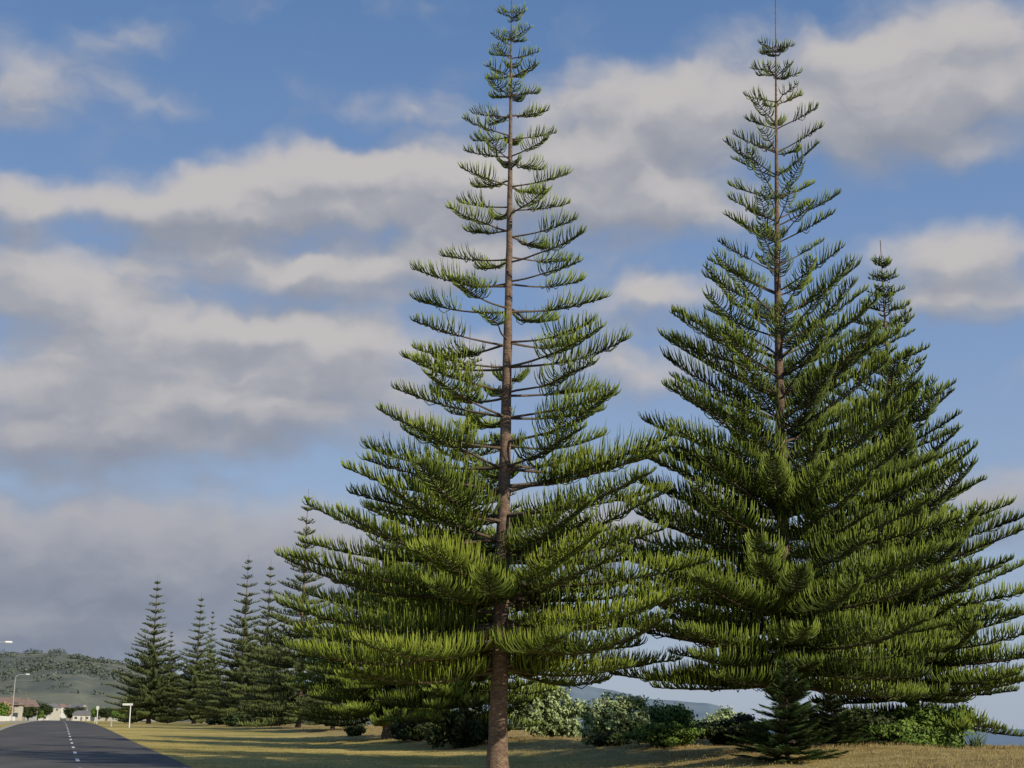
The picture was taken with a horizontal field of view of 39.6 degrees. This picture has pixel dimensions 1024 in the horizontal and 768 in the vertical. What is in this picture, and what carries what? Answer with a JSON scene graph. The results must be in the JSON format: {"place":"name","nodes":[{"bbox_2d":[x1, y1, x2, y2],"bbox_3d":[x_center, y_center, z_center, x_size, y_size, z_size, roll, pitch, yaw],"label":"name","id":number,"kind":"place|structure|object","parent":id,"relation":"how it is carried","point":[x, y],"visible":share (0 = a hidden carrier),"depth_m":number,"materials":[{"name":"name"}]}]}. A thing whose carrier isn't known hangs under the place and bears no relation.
{"place":"outdoors","nodes":[
{"label":"outdoors","id":0,"kind":"place"},
{"bbox_2d":[0,696,25,720],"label":"house","id":1,"kind":"structure","parent":0,"point":[18,704],"depth_m":388.66,"materials":[{"name":"paint"}]},
{"bbox_2d":[0,720,36,724],"bbox_3d":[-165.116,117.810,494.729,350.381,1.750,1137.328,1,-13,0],"label":"pavement","id":2,"kind":"structure","parent":0,"point":[14,722],"depth_m":218.10,"materials":[{"name":"concrete"}]},
{"bbox_2d":[0,720,192,767],"bbox_3d":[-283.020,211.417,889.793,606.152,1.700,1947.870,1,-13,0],"label":"road","id":3,"kind":"structure","parent":0,"point":[41,744],"depth_m":70.50,"materials":[{"name":"grey asphalt"}]},
{"bbox_2d":[66,724,79,760],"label":"road marking","id":4,"kind":"object","parent":3,"relation":"on","point":[76,759],"visible":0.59,"depth_m":64.72,"materials":[{"name":"paint"}]},
{"bbox_2d":[95,717,115,720],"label":"house","id":5,"kind":"structure","parent":0,"point":[103,719],"depth_m":839.98,"materials":[{"name":"ceramic"}]},
{"bbox_2d":[0,652,377,724],"bbox_3d":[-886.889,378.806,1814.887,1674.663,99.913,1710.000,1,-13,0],"label":"hills","id":6,"kind":"structure","parent":0,"point":[42,692],"depth_m":1181.27,"materials":[{"name":"green plant"}]},
{"bbox_2d":[0,648,369,724],"bbox_3d":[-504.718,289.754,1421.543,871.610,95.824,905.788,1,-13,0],"label":"woodland","id":7,"kind":"object","parent":6,"relation":"on","point":[99,669],"visible":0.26,"depth_m":1374.22,"materials":[{"name":"green plant"}]},
{"bbox_2d":[0,720,1023,767],"bbox_3d":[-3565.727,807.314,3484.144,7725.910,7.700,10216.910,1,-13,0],"label":"ground","id":8,"kind":"structure","parent":0,"point":[185,731],"depth_m":60.38,"materials":[{"name":"green plant"}]},
{"bbox_2d":[0,703,9,715],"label":"garden tree","id":9,"kind":"object","parent":8,"relation":"on","point":[4,709],"visible":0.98,"depth_m":302.66,"materials":[{"name":"green plant"}]},
{"bbox_2d":[0,716,14,720],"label":"fence","id":10,"kind":"object","parent":8,"relation":"on","point":[5,718],"visible":0.87,"depth_m":303.04,"materials":[{"name":"white paint"}]},
{"bbox_2d":[2,701,14,715],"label":"garden tree","id":11,"kind":"object","parent":8,"relation":"on","point":[10,706],"visible":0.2,"depth_m":345.17,"materials":[{"name":"green plant"}]},
{"bbox_2d":[10,674,29,720],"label":"street lamp","id":12,"kind":"object","parent":8,"relation":"on","point":[13,696],"visible":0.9,"depth_m":277.25,"materials":[{"name":"metal"}]},
{"bbox_2d":[0,720,46,729],"bbox_3d":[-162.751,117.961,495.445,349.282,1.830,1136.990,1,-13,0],"label":"kerb","id":13,"kind":"structure","parent":8,"relation":"on","point":[2,728],"depth_m":164.84,"materials":[{"name":"concrete"}]},
{"bbox_2d":[23,706,37,720],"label":"garden tree","id":14,"kind":"object","parent":8,"relation":"on","point":[29,712],"visible":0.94,"depth_m":415.29,"materials":[{"name":"green plant"}]},
{"bbox_2d":[23,698,39,720],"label":"house","id":15,"kind":"structure","parent":8,"relation":"on","point":[30,703],"depth_m":441.53,"materials":[{"name":"ceramic"}]},
{"bbox_2d":[37,709,44,719],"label":"garden tree","id":16,"kind":"object","parent":8,"relation":"on","point":[41,715],"visible":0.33,"depth_m":517.74,"materials":[{"name":"green plant"}]},
{"bbox_2d":[36,700,49,714],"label":"garden tree","id":17,"kind":"object","parent":8,"relation":"on","point":[45,707],"visible":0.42,"depth_m":593.21,"materials":[{"name":"green plant"}]},
{"bbox_2d":[43,704,53,719],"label":"garden tree","id":18,"kind":"object","parent":8,"relation":"on","point":[51,710],"visible":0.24,"depth_m":723.28,"materials":[{"name":"green plant"}]},
{"bbox_2d":[40,703,61,720],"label":"house","id":19,"kind":"structure","parent":8,"relation":"on","point":[55,714],"depth_m":919.78,"materials":[{"name":"paint"}]},
{"bbox_2d":[58,703,67,717],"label":"house","id":20,"kind":"structure","parent":8,"relation":"on","point":[62,714],"depth_m":1003.19,"materials":[{"name":"paint"}]},
{"bbox_2d":[63,707,76,720],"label":"garden tree","id":21,"kind":"object","parent":8,"relation":"on","point":[67,712],"visible":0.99,"depth_m":764.04,"materials":[{"name":"green plant"}]},
{"bbox_2d":[66,704,87,720],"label":"house","id":22,"kind":"structure","parent":8,"relation":"on","point":[71,706],"depth_m":927.09,"materials":[{"name":"metal"}]},
{"bbox_2d":[75,705,85,709],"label":"garden tree","id":23,"kind":"object","parent":8,"relation":"on","point":[79,708],"visible":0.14,"depth_m":860.20,"materials":[{"name":"green plant"}]},
{"bbox_2d":[72,710,91,720],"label":"house","id":24,"kind":"structure","parent":8,"relation":"on","point":[79,715],"depth_m":762.12,"materials":[{"name":"paint"}]},
{"bbox_2d":[91,706,104,720],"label":"garden tree","id":25,"kind":"object","parent":8,"relation":"on","point":[94,712],"visible":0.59,"depth_m":794.75,"materials":[{"name":"green plant"}]},
{"bbox_2d":[98,708,114,720],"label":"garden tree","id":26,"kind":"object","parent":8,"relation":"on","point":[105,712],"visible":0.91,"depth_m":636.73,"materials":[{"name":"green plant"}]},
{"bbox_2d":[111,711,125,719],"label":"garden tree","id":27,"kind":"object","parent":8,"relation":"on","point":[116,714],"visible":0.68,"depth_m":563.07,"materials":[{"name":"green plant"}]},
{"bbox_2d":[123,703,132,727],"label":"road sign","id":28,"kind":"object","parent":8,"relation":"on","point":[130,704],"visible":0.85,"depth_m":153.95,"materials":[{"name":"white metal"}]},
{"bbox_2d":[114,672,145,721],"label":"pine tree","id":29,"kind":"object","parent":8,"relation":"on","point":[127,708],"visible":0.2,"depth_m":320.94,"materials":[{"name":"green plant"}]},
{"bbox_2d":[104,580,191,723],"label":"pine tree","id":30,"kind":"object","parent":8,"relation":"on","point":[151,686],"visible":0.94,"depth_m":226.02,"materials":[{"name":"green plant"}]},
{"bbox_2d":[152,632,189,721],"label":"pine tree","id":31,"kind":"object","parent":8,"relation":"on","point":[172,672],"visible":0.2,"depth_m":293.39,"materials":[{"name":"green plant"}]},
{"bbox_2d":[155,594,233,723],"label":"pine tree","id":32,"kind":"object","parent":8,"relation":"on","point":[192,672],"visible":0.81,"depth_m":224.13,"materials":[{"name":"green plant"}]},
{"bbox_2d":[186,611,223,722],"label":"pine tree","id":33,"kind":"object","parent":8,"relation":"on","point":[211,645],"visible":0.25,"depth_m":265.30,"materials":[{"name":"green plant"}]},
{"bbox_2d":[206,716,226,724],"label":"bush","id":34,"kind":"object","parent":8,"relation":"on","point":[214,721],"visible":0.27,"depth_m":198.39,"materials":[{"name":"green plant"}]},
{"bbox_2d":[185,557,283,717],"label":"pine tree","id":35,"kind":"object","parent":8,"relation":"on","point":[224,698],"visible":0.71,"depth_m":183.40,"materials":[{"name":"green plant"}]},
{"bbox_2d":[221,711,252,725],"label":"bush","id":36,"kind":"object","parent":8,"relation":"on","point":[233,719],"visible":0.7,"depth_m":173.96,"materials":[{"name":"green plant"}]},
{"bbox_2d":[220,566,303,723],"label":"pine tree","id":37,"kind":"object","parent":8,"relation":"on","point":[267,624],"visible":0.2,"depth_m":197.44,"materials":[{"name":"green plant"}]},
{"bbox_2d":[249,713,285,725],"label":"bush","id":38,"kind":"object","parent":8,"relation":"on","point":[252,717],"visible":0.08,"depth_m":165.66,"materials":[{"name":"green plant"}]},
{"bbox_2d":[241,622,304,725],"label":"pine tree","id":39,"kind":"object","parent":8,"relation":"on","point":[268,702],"visible":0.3,"depth_m":160.36,"materials":[{"name":"green plant"}]},
{"bbox_2d":[227,489,352,727],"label":"pine tree","id":40,"kind":"object","parent":8,"relation":"on","point":[273,711],"visible":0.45,"depth_m":143.59,"materials":[{"name":"green plant"}]},
{"bbox_2d":[284,589,367,729],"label":"pine tree","id":41,"kind":"object","parent":8,"relation":"on","point":[307,706],"visible":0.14,"depth_m":126.06,"materials":[{"name":"green plant"}]},
{"bbox_2d":[343,724,365,735],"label":"bush","id":42,"kind":"object","parent":8,"relation":"on","point":[357,730],"visible":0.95,"depth_m":101.52,"materials":[{"name":"green plant"}]},
{"bbox_2d":[285,513,484,738],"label":"pine tree","id":43,"kind":"object","parent":8,"relation":"on","point":[361,704],"visible":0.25,"depth_m":92.62,"materials":[{"name":"green plant"}]},
{"bbox_2d":[387,718,443,740],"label":"bush","id":44,"kind":"object","parent":8,"relation":"on","point":[407,731],"visible":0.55,"depth_m":84.58,"materials":[{"name":"green plant"}]},
{"bbox_2d":[422,708,488,747],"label":"bush","id":45,"kind":"object","parent":8,"relation":"on","point":[464,729],"visible":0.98,"depth_m":71.97,"materials":[{"name":"green plant"}]},
{"bbox_2d":[352,325,568,730],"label":"pine tree","id":46,"kind":"object","parent":8,"relation":"on","point":[438,700],"visible":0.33,"depth_m":75.51,"materials":[{"name":"green plant"}]},
{"bbox_2d":[273,0,738,767],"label":"pine tree","id":47,"kind":"object","parent":8,"relation":"on","point":[539,638],"visible":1,"depth_m":47.16,"materials":[{"name":"green plant"}]},
{"bbox_2d":[507,677,586,737],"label":"bush","id":48,"kind":"object","parent":8,"relation":"on","point":[553,722],"visible":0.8,"depth_m":77.36,"materials":[{"name":"green plant"}]},
{"bbox_2d":[591,729,631,746],"bbox_3d":[4.232,15.006,60.272,1.736,0.796,1.556,1,-13,0],"label":"bush","id":49,"kind":"object","parent":8,"relation":"on","point":[610,737],"visible":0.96,"depth_m":60.01,"materials":[{"name":"green plant"}]},
{"bbox_2d":[577,691,650,745],"bbox_3d":[4.528,14.737,62.640,3.159,2.415,3.074,7,-15,-24],"label":"bush","id":50,"kind":"object","parent":8,"relation":"on","point":[610,713],"visible":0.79,"depth_m":62.07,"materials":[{"name":"green plant"}]},
{"bbox_2d":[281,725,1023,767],"bbox_3d":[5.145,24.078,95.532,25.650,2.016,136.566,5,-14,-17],"label":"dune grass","id":51,"kind":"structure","parent":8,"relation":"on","point":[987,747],"depth_m":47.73,"materials":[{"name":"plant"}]},
{"bbox_2d":[620,720,705,746],"bbox_3d":[6.133,14.333,58.247,3.416,1.090,2.911,1,-13,0],"label":"bush","id":52,"kind":"object","parent":8,"relation":"on","point":[667,734],"visible":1,"depth_m":57.46,"materials":[{"name":"green plant"}]},
{"bbox_2d":[630,698,703,741],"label":"bush","id":53,"kind":"object","parent":8,"relation":"on","point":[679,714],"visible":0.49,"depth_m":66.97,"materials":[{"name":"green plant"}]},
{"bbox_2d":[698,705,745,737],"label":"bush","id":54,"kind":"object","parent":8,"relation":"on","point":[726,713],"visible":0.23,"depth_m":72.99,"materials":[{"name":"green plant"}]},
{"bbox_2d":[689,712,769,744],"bbox_3d":[9.564,14.415,59.289,4.188,1.442,2.829,8,-16,-30],"label":"bush","id":55,"kind":"object","parent":8,"relation":"on","point":[715,732],"visible":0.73,"depth_m":58.73,"materials":[{"name":"green plant"}]},
{"bbox_2d":[591,0,981,747],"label":"pine tree","id":56,"kind":"object","parent":8,"relation":"on","point":[791,594],"visible":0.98,"depth_m":49.08,"materials":[{"name":"green plant"}]},
{"bbox_2d":[726,659,849,763],"bbox_3d":[8.635,10.302,44.807,3.911,3.351,3.549,1,-13,0],"label":"pine tree","id":57,"kind":"object","parent":8,"relation":"on","point":[792,725],"visible":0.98,"depth_m":44.48,"materials":[{"name":"green plant"}]},
{"bbox_2d":[797,686,875,746],"bbox_3d":[11.237,11.633,49.692,3.111,2.248,2.823,-12,-18,41],"label":"pine tree","id":58,"kind":"object","parent":8,"relation":"on","point":[834,724],"visible":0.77,"depth_m":49.43,"materials":[{"name":"green plant"}]},
{"bbox_2d":[774,705,898,745],"bbox_3d":[12.614,13.154,54.460,5.363,1.766,4.471,-4,-14,17],"label":"bush","id":59,"kind":"object","parent":8,"relation":"on","point":[867,717],"visible":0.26,"depth_m":53.30,"materials":[{"name":"green plant"}]},
{"bbox_2d":[766,240,1023,736],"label":"pine tree","id":60,"kind":"object","parent":8,"relation":"on","point":[965,624],"visible":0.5,"depth_m":57.54,"materials":[{"name":"green plant"}]},
{"bbox_2d":[859,717,948,746],"bbox_3d":[14.285,13.086,53.219,3.647,1.220,3.041,-11,-18,40],"label":"bush","id":61,"kind":"object","parent":8,"relation":"on","point":[922,737],"visible":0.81,"depth_m":52.39,"materials":[{"name":"green plant"}]},
{"bbox_2d":[880,701,977,748],"bbox_3d":[15.597,13.290,55.198,5.007,1.980,5.335,1,-13,0],"label":"bush","id":62,"kind":"object","parent":8,"relation":"on","point":[921,717],"visible":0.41,"depth_m":54.27,"materials":[{"name":"green plant"}]},
{"bbox_2d":[959,726,989,748],"bbox_3d":[17.301,13.189,52.999,1.427,0.906,1.168,11,-17,-38],"label":"flax plant","id":63,"kind":"object","parent":8,"relation":"on","point":[977,742],"visible":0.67,"depth_m":52.86,"materials":[{"name":"green plant"}]},
{"bbox_2d":[0,0,1023,728],"label":"sky","id":64,"kind":"structure","parent":0,"point":[214,214],"materials":[{"name":"blue"}]},
{"bbox_2d":[451,683,722,725],"bbox_3d":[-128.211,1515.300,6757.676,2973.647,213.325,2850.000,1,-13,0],"label":"headland","id":65,"kind":"structure","parent":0,"point":[587,693],"depth_m":6215.88,"materials":[{"name":"green plant"}]},
{"bbox_2d":[518,726,1023,746],"bbox_3d":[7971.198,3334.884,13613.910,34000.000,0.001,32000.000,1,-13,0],"label":"sea","id":66,"kind":"structure","parent":0,"point":[999,739],"depth_m":623.41,"materials":[{"name":"liquid"}]}
]}

